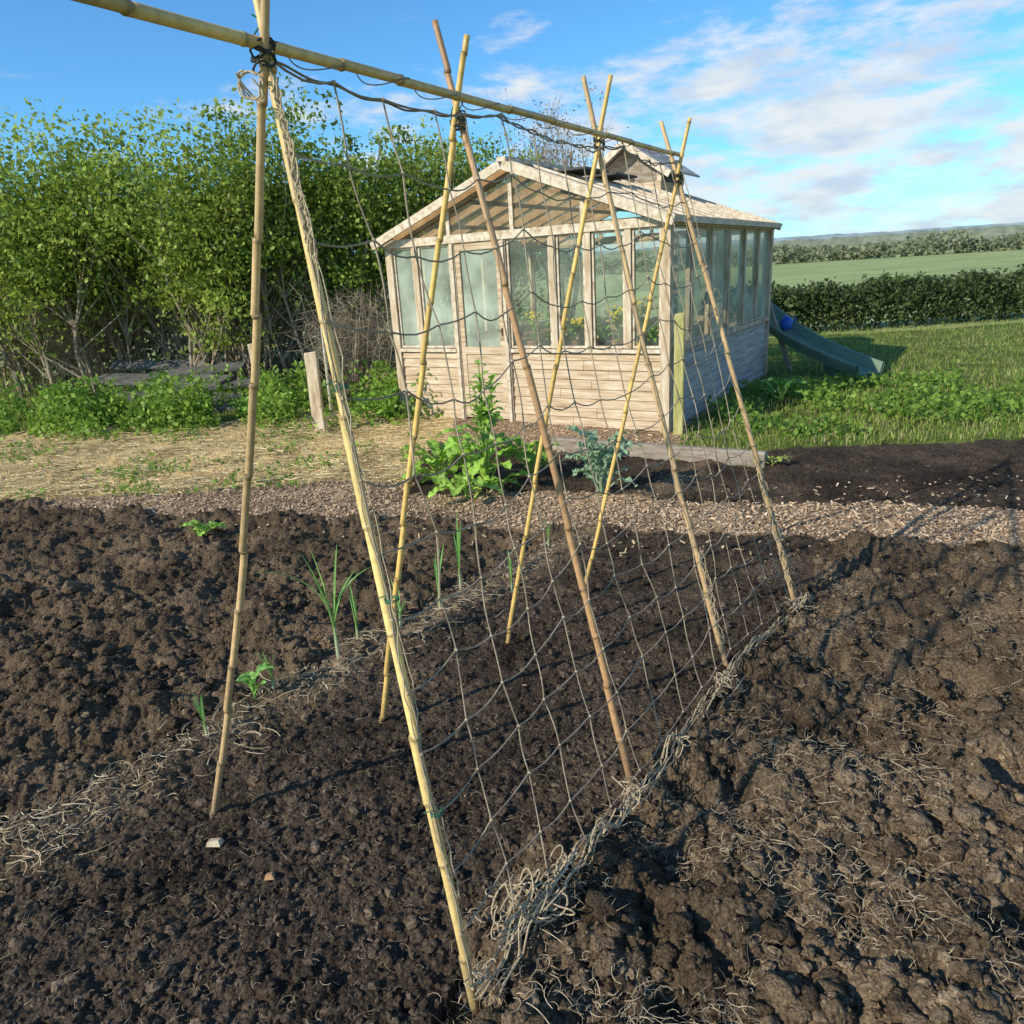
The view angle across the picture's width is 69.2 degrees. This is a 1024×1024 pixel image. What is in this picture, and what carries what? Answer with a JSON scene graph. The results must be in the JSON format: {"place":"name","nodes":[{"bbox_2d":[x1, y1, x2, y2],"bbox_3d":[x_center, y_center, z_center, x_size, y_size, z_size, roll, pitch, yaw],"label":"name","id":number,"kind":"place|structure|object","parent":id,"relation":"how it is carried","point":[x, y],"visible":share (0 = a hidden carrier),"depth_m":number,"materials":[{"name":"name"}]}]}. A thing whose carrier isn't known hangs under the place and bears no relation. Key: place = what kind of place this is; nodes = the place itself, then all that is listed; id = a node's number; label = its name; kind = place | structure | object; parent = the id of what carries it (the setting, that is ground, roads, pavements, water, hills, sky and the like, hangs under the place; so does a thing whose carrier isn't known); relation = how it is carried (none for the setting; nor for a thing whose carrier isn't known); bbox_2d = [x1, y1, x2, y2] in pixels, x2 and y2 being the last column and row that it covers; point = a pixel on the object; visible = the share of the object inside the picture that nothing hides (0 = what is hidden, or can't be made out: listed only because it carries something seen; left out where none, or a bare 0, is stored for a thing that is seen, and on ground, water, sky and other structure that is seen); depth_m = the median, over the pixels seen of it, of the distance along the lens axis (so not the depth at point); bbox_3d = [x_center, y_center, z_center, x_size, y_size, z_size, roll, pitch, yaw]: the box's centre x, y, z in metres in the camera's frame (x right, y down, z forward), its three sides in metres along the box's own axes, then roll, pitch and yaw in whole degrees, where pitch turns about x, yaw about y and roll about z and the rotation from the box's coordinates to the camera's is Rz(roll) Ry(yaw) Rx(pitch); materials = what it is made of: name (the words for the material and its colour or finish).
{"place":"outdoors","nodes":[
{"label":"outdoors","id":0,"kind":"place"},
{"bbox_2d":[469,323,484,344],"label":"potted plant","id":1,"kind":"object","parent":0,"point":[474,336],"visible":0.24,"depth_m":9.35,"materials":[{"name":"plant"}]},
{"bbox_2d":[0,323,1023,1023],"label":"ground","id":2,"kind":"structure","parent":0,"point":[826,459],"depth_m":2.91,"materials":[{"name":"soil"}]},
{"bbox_2d":[0,315,98,393],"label":"dry shrub","id":3,"kind":"object","parent":2,"relation":"on","point":[27,366],"visible":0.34,"depth_m":13.45,"materials":[{"name":"brown plant"}]},
{"bbox_2d":[0,124,103,396],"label":"hedgerow tree","id":4,"kind":"object","parent":2,"relation":"on","point":[7,361],"visible":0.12,"depth_m":12.47,"materials":[{"name":"green plant"}]},
{"bbox_2d":[0,135,182,397],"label":"hedgerow tree","id":5,"kind":"object","parent":2,"relation":"on","point":[60,308],"visible":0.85,"depth_m":11.34,"materials":[{"name":"green plant"}]},
{"bbox_2d":[0,97,213,390],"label":"hedgerow tree","id":6,"kind":"object","parent":2,"relation":"on","point":[137,305],"visible":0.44,"depth_m":11.48,"materials":[{"name":"green plant"}]},
{"bbox_2d":[21,285,205,388],"bbox_3d":[-7.046,-3.192,13.130,3.755,2.008,1.604,-3,18,0],"label":"dry shrub","id":7,"kind":"object","parent":2,"relation":"on","point":[103,355],"visible":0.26,"depth_m":13.15,"materials":[{"name":"brown plant"}]},
{"bbox_2d":[124,401,244,413],"bbox_3d":[-4.481,-1.436,10.261,1.694,0.050,0.400,-3,24,1],"label":"old board","id":8,"kind":"object","parent":2,"relation":"on","point":[224,406],"visible":0.06,"depth_m":10.13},
{"bbox_2d":[111,391,246,401],"bbox_3d":[-4.942,-1.680,10.838,2.277,0.051,0.400,3,26,14],"label":"old board","id":9,"kind":"object","parent":8,"relation":"on","point":[231,395],"visible":0.08,"depth_m":10.69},
{"bbox_2d":[143,378,250,396],"bbox_3d":[-4.611,-1.843,10.986,1.523,0.051,0.350,-8,24,-8],"label":"old board","id":10,"kind":"object","parent":9,"relation":"on","point":[244,381],"visible":0.12,"depth_m":10.92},
{"bbox_2d":[91,373,234,385],"bbox_3d":[-5.429,-2.040,11.450,2.506,0.050,0.400,4,31,18],"label":"old board","id":11,"kind":"object","parent":10,"relation":"on","point":[125,378],"visible":0.44,"depth_m":11.47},
{"bbox_2d":[145,361,246,379],"bbox_3d":[-4.889,-2.184,11.504,1.488,0.051,0.280,-7,32,0],"label":"old board","id":12,"kind":"object","parent":11,"relation":"on","point":[233,366],"visible":0.7,"depth_m":11.46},
{"bbox_2d":[110,360,210,369],"bbox_3d":[-5.844,-2.439,12.318,1.791,0.050,0.200,2,59,12],"label":"old board","id":13,"kind":"object","parent":12,"relation":"on","point":[144,364],"visible":0.76,"depth_m":12.31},
{"bbox_2d":[75,97,305,391],"bbox_3d":[-4.692,-3.939,11.570,3.001,4.280,2.709,-3,18,0],"label":"hedgerow tree","id":14,"kind":"object","parent":2,"relation":"on","point":[201,295],"visible":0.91,"depth_m":11.00,"materials":[{"name":"green plant"}]},
{"bbox_2d":[190,694,208,736],"bbox_3d":[-1.141,0.753,2.732,0.094,0.234,0.016,10,22,35],"label":"leek","id":15,"kind":"object","parent":2,"relation":"on","point":[200,710],"visible":0.96,"depth_m":2.73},
{"bbox_2d":[179,519,226,536],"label":"seedling plant","id":16,"kind":"object","parent":2,"relation":"on","point":[199,526],"visible":0.98,"depth_m":4.98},
{"bbox_2d":[206,838,224,846],"bbox_3d":[-0.901,0.998,2.251,0.048,0.020,0.026,-2,18,5],"label":"wood offcut","id":17,"kind":"object","parent":2,"relation":"on","point":[215,842],"visible":1,"depth_m":2.24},
{"bbox_2d":[0,358,444,444],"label":"weeds","id":18,"kind":"object","parent":2,"relation":"on","point":[80,417],"visible":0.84,"depth_m":9.10,"materials":[{"name":"green plant"}]},
{"bbox_2d":[0,410,462,499],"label":"straw","id":19,"kind":"object","parent":2,"relation":"on","point":[202,465],"visible":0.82,"depth_m":7.31,"materials":[{"name":"plant"}]},
{"bbox_2d":[0,414,477,500],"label":"seedling weeds","id":20,"kind":"object","parent":2,"relation":"on","point":[152,466],"visible":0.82,"depth_m":6.99,"materials":[{"name":"green plant"}]},
{"bbox_2d":[147,261,342,381],"bbox_3d":[-4.439,-3.222,12.504,3.460,2.156,1.467,-3,18,0],"label":"dry shrub","id":21,"kind":"object","parent":2,"relation":"on","point":[230,351],"visible":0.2,"depth_m":12.53,"materials":[{"name":"brown plant"}]},
{"bbox_2d":[229,396,264,416],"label":"nettle clump","id":22,"kind":"object","parent":2,"relation":"on","point":[237,406],"visible":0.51,"depth_m":9.38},
{"bbox_2d":[210,358,287,370],"bbox_3d":[-4.552,-2.469,12.526,1.501,0.160,0.040,-4,18,-3],"label":"old board","id":23,"kind":"object","parent":2,"relation":"on","point":[278,363],"visible":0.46,"depth_m":12.53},
{"bbox_2d":[236,662,274,698],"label":"seedling plant","id":24,"kind":"object","parent":2,"relation":"on","point":[249,678],"visible":0.98,"depth_m":2.97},
{"bbox_2d":[247,343,263,391],"bbox_3d":[-3.849,-2.094,11.200,0.126,0.889,0.080,2,19,16],"label":"wooden post","id":25,"kind":"object","parent":2,"relation":"on","point":[250,349],"visible":0.26,"depth_m":11.08,"materials":[{"name":"brown wood"}]},
{"bbox_2d":[142,72,384,385],"bbox_3d":[-3.706,-4.284,11.955,3.530,4.578,2.942,-3,18,0],"label":"hedgerow tree","id":26,"kind":"object","parent":2,"relation":"on","point":[274,206],"visible":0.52,"depth_m":11.40,"materials":[{"name":"green plant"}]},
{"bbox_2d":[256,650,275,688],"bbox_3d":[-0.997,0.655,3.033,0.079,0.208,0.013,-3,18,1],"label":"leek","id":27,"kind":"object","parent":2,"relation":"on","point":[272,678],"visible":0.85,"depth_m":3.03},
{"bbox_2d":[264,872,274,879],"bbox_3d":[-0.691,1.036,2.119,0.028,0.016,0.022,-3,18,0],"label":"stone","id":28,"kind":"object","parent":2,"relation":"on","point":[270,876],"visible":1,"depth_m":2.11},
{"bbox_2d":[268,393,300,417],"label":"nettle clump","id":29,"kind":"object","parent":2,"relation":"on","point":[286,399],"visible":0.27,"depth_m":9.26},
{"bbox_2d":[251,546,371,659],"bbox_3d":[-0.803,0.417,3.122,0.121,0.574,0.528,11,23,38],"label":"leek","id":30,"kind":"object","parent":2,"relation":"on","point":[335,608],"visible":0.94,"depth_m":3.18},
{"bbox_2d":[0,523,627,891],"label":"dry grass strip","id":31,"kind":"object","parent":2,"relation":"on","point":[125,762],"visible":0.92,"depth_m":2.64,"materials":[{"name":"plant"}]},
{"bbox_2d":[304,351,325,431],"bbox_3d":[-2.184,-1.287,8.264,0.169,0.982,0.045,2,19,16],"label":"wooden post","id":32,"kind":"object","parent":2,"relation":"on","point":[313,380],"visible":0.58,"depth_m":8.22,"materials":[{"name":"brown wood"}]},
{"bbox_2d":[320,325,331,409],"bbox_3d":[-2.402,-2.095,9.497,0.070,1.779,0.035,-9,19,-16],"label":"thin pole","id":33,"kind":"object","parent":2,"relation":"on","point":[326,371],"visible":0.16,"depth_m":9.56,"materials":[{"name":"brown wood"}]},
{"bbox_2d":[275,277,414,398],"bbox_3d":[-2.200,-2.439,10.459,2.327,1.684,0.956,-3,18,0],"label":"dry shrub","id":34,"kind":"object","parent":2,"relation":"on","point":[360,346],"visible":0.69,"depth_m":10.39,"materials":[{"name":"brown plant"}]},
{"bbox_2d":[272,126,429,372],"bbox_3d":[-2.678,-4.202,12.483,2.870,3.978,2.377,-3,18,0],"label":"hedgerow tree","id":35,"kind":"object","parent":2,"relation":"on","point":[347,232],"visible":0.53,"depth_m":11.92,"materials":[{"name":"green plant"}]},
{"bbox_2d":[349,584,358,637],"bbox_3d":[-0.720,0.478,3.401,0.022,0.310,0.111,-6,18,-7],"label":"leek","id":36,"kind":"object","parent":2,"relation":"on","point":[353,605],"visible":0.94,"depth_m":3.41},
{"bbox_2d":[349,391,382,418],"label":"nettle clump","id":37,"kind":"object","parent":2,"relation":"on","point":[358,408],"visible":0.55,"depth_m":8.92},
{"bbox_2d":[365,387,406,417],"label":"nettle clump","id":38,"kind":"object","parent":2,"relation":"on","point":[386,411],"visible":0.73,"depth_m":8.83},
{"bbox_2d":[390,578,405,626],"bbox_3d":[-0.526,0.463,3.533,0.036,0.246,0.228,-10,19,-19],"label":"leek","id":39,"kind":"object","parent":2,"relation":"on","point":[399,611],"visible":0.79,"depth_m":3.55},
{"bbox_2d":[71,0,796,1012],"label":"bamboo frame","id":40,"kind":"object","parent":2,"relation":"on","point":[261,44],"visible":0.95,"depth_m":1.99,"materials":[{"name":"wood"}]},
{"bbox_2d":[235,40,814,997],"bbox_3d":[0.455,-0.197,2.394,0.656,2.009,2.497,8,21,31],"label":"garden netting","id":41,"kind":"object","parent":40,"relation":"hanging from","point":[511,936],"visible":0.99,"depth_m":1.93,"materials":[{"name":"fabric"}]},
{"bbox_2d":[339,115,528,343],"bbox_3d":[-1.402,-4.673,13.196,3.540,4.289,3.222,-3,18,0],"label":"hedgerow tree","id":42,"kind":"object","parent":2,"relation":"on","point":[425,193],"visible":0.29,"depth_m":12.46,"materials":[{"name":"green plant"}]},
{"bbox_2d":[433,544,443,607],"bbox_3d":[-0.363,0.339,3.698,0.042,0.368,0.171,0,18,10],"label":"leek","id":43,"kind":"object","parent":2,"relation":"on","point":[436,573],"visible":0.7,"depth_m":3.67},
{"bbox_2d":[399,435,482,484],"bbox_3d":[-0.571,-0.380,5.978,0.647,0.408,0.585,-13,20,-26],"label":"chard plant","id":44,"kind":"object","parent":2,"relation":"on","point":[438,450],"visible":0.69,"depth_m":5.94,"materials":[{"name":"plant"}]},
{"bbox_2d":[453,513,461,588],"bbox_3d":[-0.276,0.218,3.904,0.038,0.463,0.108,-8,19,-14],"label":"leek","id":45,"kind":"object","parent":2,"relation":"on","point":[458,538],"visible":0.94,"depth_m":3.91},
{"bbox_2d":[427,456,503,499],"bbox_3d":[-0.344,-0.196,5.443,0.574,0.314,0.537,4,19,22],"label":"chard plant","id":46,"kind":"object","parent":2,"relation":"on","point":[460,482],"visible":0.91,"depth_m":5.46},
{"bbox_2d":[435,359,533,489],"bbox_3d":[-0.215,-0.654,5.690,0.748,1.032,0.604,-3,18,0],"label":"chard plant","id":47,"kind":"object","parent":2,"relation":"on","point":[483,424],"visible":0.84,"depth_m":5.66,"materials":[{"name":"plant"}]},
{"bbox_2d":[0,487,1007,1023],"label":"root fibre","id":48,"kind":"object","parent":2,"relation":"on","point":[284,821],"visible":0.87,"depth_m":2.25,"materials":[{"name":"plant"}]},
{"bbox_2d":[429,131,582,331],"bbox_3d":[-0.344,-5.157,14.551,3.350,4.257,3.141,-3,18,0],"label":"hedgerow tree","id":49,"kind":"object","parent":2,"relation":"on","point":[518,256],"visible":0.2,"depth_m":14.26,"materials":[{"name":"green plant"}]},
{"bbox_2d":[507,552,512,591],"bbox_3d":[-0.007,0.335,3.901,0.017,0.264,0.146,-5,18,-5],"label":"leek","id":50,"kind":"object","parent":2,"relation":"on","point":[510,566],"visible":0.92,"depth_m":3.90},
{"bbox_2d":[0,549,1021,1003],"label":"bark fragments","id":51,"kind":"object","parent":2,"relation":"on","point":[470,803],"visible":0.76,"depth_m":2.21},
{"bbox_2d":[0,534,1023,1023],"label":"soil clods","id":52,"kind":"object","parent":2,"relation":"on","point":[804,1002],"visible":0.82,"depth_m":2.06,"materials":[{"name":"soil"}]},
{"bbox_2d":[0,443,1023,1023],"bbox_3d":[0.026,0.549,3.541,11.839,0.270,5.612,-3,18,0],"label":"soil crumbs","id":53,"kind":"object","parent":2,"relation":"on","point":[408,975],"visible":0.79,"depth_m":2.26,"materials":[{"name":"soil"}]},
{"bbox_2d":[441,328,583,354],"bbox_3d":[0.105,-2.061,10.318,0.630,0.725,2.788,8,21,31],"label":"potting bench","id":54,"kind":"object","parent":2,"relation":"on","point":[530,332],"visible":0.17,"depth_m":10.53,"materials":[{"name":"brown wood"}]},
{"bbox_2d":[515,301,527,336],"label":"potted plant","id":55,"kind":"object","parent":54,"relation":"on","point":[518,316],"visible":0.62,"depth_m":10.10,"materials":[{"name":"plant"}]},
{"bbox_2d":[3,406,1023,561],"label":"wood chips","id":56,"kind":"object","parent":2,"relation":"on","point":[1013,530],"visible":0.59,"depth_m":4.99,"materials":[{"name":"wood"}]},
{"bbox_2d":[498,435,561,479],"bbox_3d":[0.146,-0.429,5.984,0.548,0.382,0.456,8,21,32],"label":"chard plant","id":57,"kind":"object","parent":2,"relation":"on","point":[531,455],"visible":0.69,"depth_m":5.93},
{"bbox_2d":[370,142,782,432],"bbox_3d":[1.036,-3.010,9.276,3.569,3.165,4.203,8,21,31],"label":"greenhouse","id":58,"kind":"object","parent":2,"relation":"on","point":[747,337],"visible":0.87,"depth_m":8.11,"materials":[{"name":"brown wood"}]},
{"bbox_2d":[392,247,419,347],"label":"window","id":59,"kind":"structure","parent":58,"relation":"in","point":[402,277],"depth_m":8.56,"materials":[{"name":"clear glass"}]},
{"bbox_2d":[398,249,431,344],"bbox_3d":[-1.188,-2.571,8.898,0.036,1.102,0.553,8,21,31],"label":"window","id":60,"kind":"structure","parent":58,"relation":"in","point":[422,250],"depth_m":8.97,"materials":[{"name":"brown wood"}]},
{"bbox_2d":[417,244,455,347],"bbox_3d":[-0.827,-2.403,8.316,0.436,1.102,0.036,8,21,31],"label":"window","id":61,"kind":"structure","parent":58,"relation":"in","point":[444,313],"depth_m":8.32,"materials":[{"name":"clear glass"}]},
{"bbox_2d":[470,262,487,333],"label":"window","id":62,"kind":"structure","parent":58,"relation":"in","point":[482,268],"depth_m":10.09,"materials":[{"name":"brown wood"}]},
{"bbox_2d":[454,240,508,418],"bbox_3d":[-0.322,-1.958,8.122,0.580,1.875,0.068,8,21,31],"label":"door","id":63,"kind":"structure","parent":58,"relation":"in","point":[487,305],"depth_m":8.12,"materials":[{"name":"brown wood"}]},
{"bbox_2d":[511,247,533,325],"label":"window","id":64,"kind":"structure","parent":58,"relation":"in","point":[529,248],"depth_m":11.09,"materials":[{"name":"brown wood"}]},
{"bbox_2d":[506,236,552,347],"bbox_3d":[0.191,-2.264,7.704,0.506,1.102,0.036,8,21,31],"label":"window","id":65,"kind":"structure","parent":58,"relation":"in","point":[538,237],"depth_m":7.70,"materials":[{"name":"brown wood"}]},
{"bbox_2d":[555,233,585,347],"bbox_3d":[0.604,-2.208,7.457,0.316,1.102,0.036,8,21,31],"label":"window","id":66,"kind":"structure","parent":58,"relation":"in","point":[576,234],"depth_m":7.45,"materials":[{"name":"brown wood"}]},
{"bbox_2d":[591,229,624,347],"bbox_3d":[0.949,-2.161,7.249,0.346,1.102,0.036,8,21,31],"label":"window","id":67,"kind":"structure","parent":58,"relation":"in","point":[621,230],"depth_m":7.28,"materials":[{"name":"brown wood"}]},
{"bbox_2d":[632,226,660,347],"bbox_3d":[1.286,-2.115,7.047,0.294,1.102,0.036,8,21,31],"label":"window","id":68,"kind":"structure","parent":58,"relation":"in","point":[655,227],"depth_m":7.03,"materials":[{"name":"brown wood"}]},
{"bbox_2d":[673,226,690,346],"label":"window","id":69,"kind":"structure","parent":58,"relation":"in","point":[681,238],"depth_m":7.31,"materials":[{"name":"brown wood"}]},
{"bbox_2d":[675,235,716,316],"bbox_3d":[2.614,-3.332,10.542,0.586,1.102,0.036,8,21,31],"label":"window","id":70,"kind":"structure","parent":58,"relation":"in","point":[676,300],"depth_m":10.61,"materials":[{"name":"brown wood"}]},
{"bbox_2d":[693,227,710,339],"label":"window","id":71,"kind":"structure","parent":58,"relation":"in","point":[697,291],"depth_m":7.80,"materials":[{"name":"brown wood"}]},
{"bbox_2d":[712,228,728,333],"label":"window","id":72,"kind":"structure","parent":58,"relation":"in","point":[721,294],"depth_m":8.32,"materials":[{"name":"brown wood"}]},
{"bbox_2d":[729,228,743,327],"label":"window","id":73,"kind":"structure","parent":58,"relation":"in","point":[741,231],"depth_m":8.89,"materials":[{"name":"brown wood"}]},
{"bbox_2d":[721,232,763,316],"bbox_3d":[3.171,-3.256,10.207,0.571,1.102,0.036,8,21,31],"label":"window","id":74,"kind":"structure","parent":58,"relation":"in","point":[747,232],"depth_m":10.23,"materials":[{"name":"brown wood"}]},
{"bbox_2d":[744,229,757,322],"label":"window","id":75,"kind":"structure","parent":58,"relation":"in","point":[749,305],"depth_m":9.40,"materials":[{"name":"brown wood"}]},
{"bbox_2d":[757,230,769,318],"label":"window","id":76,"kind":"structure","parent":58,"relation":"in","point":[765,238],"depth_m":9.85,"materials":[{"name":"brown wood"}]},
{"bbox_2d":[561,424,641,494],"bbox_3d":[0.669,-0.359,5.347,0.524,0.547,0.512,12,24,39],"label":"cabbage plant","id":77,"kind":"object","parent":2,"relation":"on","point":[600,461],"visible":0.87,"depth_m":5.33,"materials":[{"name":"plant"}]},
{"bbox_2d":[545,353,658,378],"bbox_3d":[0.938,-1.357,8.003,1.580,0.725,0.488,8,21,31],"label":"potting bench","id":78,"kind":"object","parent":2,"relation":"on","point":[608,353],"visible":0.03,"depth_m":7.72,"materials":[{"name":"brown wood"}]},
{"bbox_2d":[521,311,545,345],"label":"potted plant","id":79,"kind":"object","parent":78,"relation":"on","point":[532,340],"visible":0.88,"depth_m":8.01,"materials":[{"name":"plant"}]},
{"bbox_2d":[541,311,568,345],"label":"potted plant","id":80,"kind":"object","parent":78,"relation":"on","point":[549,332],"visible":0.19,"depth_m":7.94,"materials":[{"name":"plant"}]},
{"bbox_2d":[564,317,584,353],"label":"potted plant","id":81,"kind":"object","parent":78,"relation":"on","point":[575,330],"visible":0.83,"depth_m":7.75,"materials":[{"name":"plant"}]},
{"bbox_2d":[596,316,610,348],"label":"potted plant","id":82,"kind":"object","parent":78,"relation":"on","point":[601,341],"visible":0.51,"depth_m":7.72,"materials":[{"name":"green plant"}]},
{"bbox_2d":[604,305,624,353],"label":"potted plant","id":83,"kind":"object","parent":78,"relation":"on","point":[618,320],"visible":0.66,"depth_m":7.49,"materials":[{"name":"plant"}]},
{"bbox_2d":[636,295,658,345],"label":"potted plant","id":84,"kind":"object","parent":78,"relation":"on","point":[643,309],"visible":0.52,"depth_m":7.37,"materials":[{"name":"plant"}]},
{"bbox_2d":[643,321,659,348],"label":"potted plant","id":85,"kind":"object","parent":78,"relation":"on","point":[654,341],"visible":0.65,"depth_m":7.29,"materials":[{"name":"green plant"}]},
{"bbox_2d":[551,437,766,467],"bbox_3d":[1.206,-0.525,6.426,1.920,0.130,0.070,7,21,30],"label":"timber edging","id":86,"kind":"object","parent":2,"relation":"on","point":[655,451],"visible":0.76,"depth_m":6.26,"materials":[{"name":"wood"}]},
{"bbox_2d":[673,312,684,433],"bbox_3d":[1.599,-1.270,7.106,0.095,1.240,0.050,4,19,22],"label":"wooden stake","id":87,"kind":"object","parent":2,"relation":"on","point":[678,417],"visible":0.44,"depth_m":7.07,"materials":[{"name":"wood"}]},
{"bbox_2d":[751,454,792,465],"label":"dock plant","id":88,"kind":"object","parent":2,"relation":"on","point":[778,458],"visible":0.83,"depth_m":5.91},
{"bbox_2d":[770,303,791,371],"bbox_3d":[3.813,-2.479,10.573,0.050,1.056,0.459,-20,24,-41],"label":"wooden prop","id":89,"kind":"object","parent":2,"relation":"on","point":[782,345],"visible":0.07,"depth_m":10.56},
{"bbox_2d":[753,377,809,399],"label":"dock plant","id":90,"kind":"object","parent":2,"relation":"on","point":[785,385],"visible":0.98,"depth_m":8.47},
{"bbox_2d":[697,277,884,377],"bbox_3d":[3.784,-2.735,10.785,0.744,1.340,3.468,-11,19,-22],"label":"garden slide","id":91,"kind":"object","parent":2,"relation":"on","point":[834,358],"visible":0.56,"depth_m":10.13,"materials":[{"name":"green plastic"}]},
{"bbox_2d":[780,315,796,329],"bbox_3d":[3.938,-2.708,10.620,0.217,0.198,0.177,-15,21,-31],"label":"ball","id":92,"kind":"object","parent":91,"relation":"on","point":[786,322],"visible":1,"depth_m":10.55,"materials":[{"name":"blue plastic"}]},
{"bbox_2d":[705,364,1023,439],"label":"weeds","id":93,"kind":"object","parent":2,"relation":"on","point":[956,405],"visible":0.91,"depth_m":7.67,"materials":[{"name":"green plant"}]},
{"bbox_2d":[730,263,1023,336],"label":"field hedge","id":94,"kind":"object","parent":2,"relation":"on","point":[981,290],"visible":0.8,"depth_m":17.17,"materials":[{"name":"green plant"}]},
{"bbox_2d":[0,317,1023,462],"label":"grass","id":95,"kind":"structure","parent":0,"point":[979,431],"depth_m":8.54,"materials":[{"name":"green plant"}]},
{"bbox_2d":[0,245,1023,381],"bbox_3d":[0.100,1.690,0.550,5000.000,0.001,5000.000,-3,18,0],"label":"field","id":96,"kind":"structure","parent":0,"point":[849,272],"depth_m":58.85,"materials":[{"name":"plant"}]},
{"bbox_2d":[0,128,237,400],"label":"background tree","id":97,"kind":"object","parent":96,"relation":"on","point":[8,374],"visible":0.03,"depth_m":14.84,"materials":[{"name":"green plant"}]},
{"bbox_2d":[54,138,473,370],"bbox_3d":[-4.848,-4.471,15.254,8.846,5.737,8.214,-3,18,0],"label":"background tree","id":98,"kind":"object","parent":96,"relation":"on","point":[145,316],"visible":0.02,"depth_m":14.73,"materials":[{"name":"green plant"}]},
{"bbox_2d":[464,82,628,342],"bbox_3d":[0.890,-6.429,16.432,3.529,5.370,3.112,-3,18,0],"label":"bare tree","id":99,"kind":"object","parent":96,"relation":"on","point":[576,285],"visible":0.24,"depth_m":16.12,"materials":[{"name":"brown plant"}]},
{"bbox_2d":[0,0,1023,259],"label":"sky","id":100,"kind":"structure","parent":0,"point":[809,117],"materials":[{"name":"blue"}]},
{"bbox_2d":[431,530,1023,1023],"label":"dead grass","id":101,"kind":"structure","parent":0,"point":[723,1012],"depth_m":1.96,"materials":[{"name":"plant"}]},
{"bbox_2d":[439,225,1023,274],"bbox_3d":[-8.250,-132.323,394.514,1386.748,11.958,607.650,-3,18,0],"label":"hills","id":102,"kind":"structure","parent":0,"point":[993,231],"depth_m":414.95,"materials":[{"name":"plant"}]},
{"bbox_2d":[560,229,1023,276],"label":"wood","id":103,"kind":"object","parent":102,"relation":"on","point":[973,243],"visible":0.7,"depth_m":143.69,"materials":[{"name":"green plant"}]},
{"bbox_2d":[527,222,1023,257],"bbox_3d":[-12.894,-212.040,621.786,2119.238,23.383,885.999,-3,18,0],"label":"hills","id":104,"kind":"structure","parent":0,"point":[825,236],"depth_m":767.89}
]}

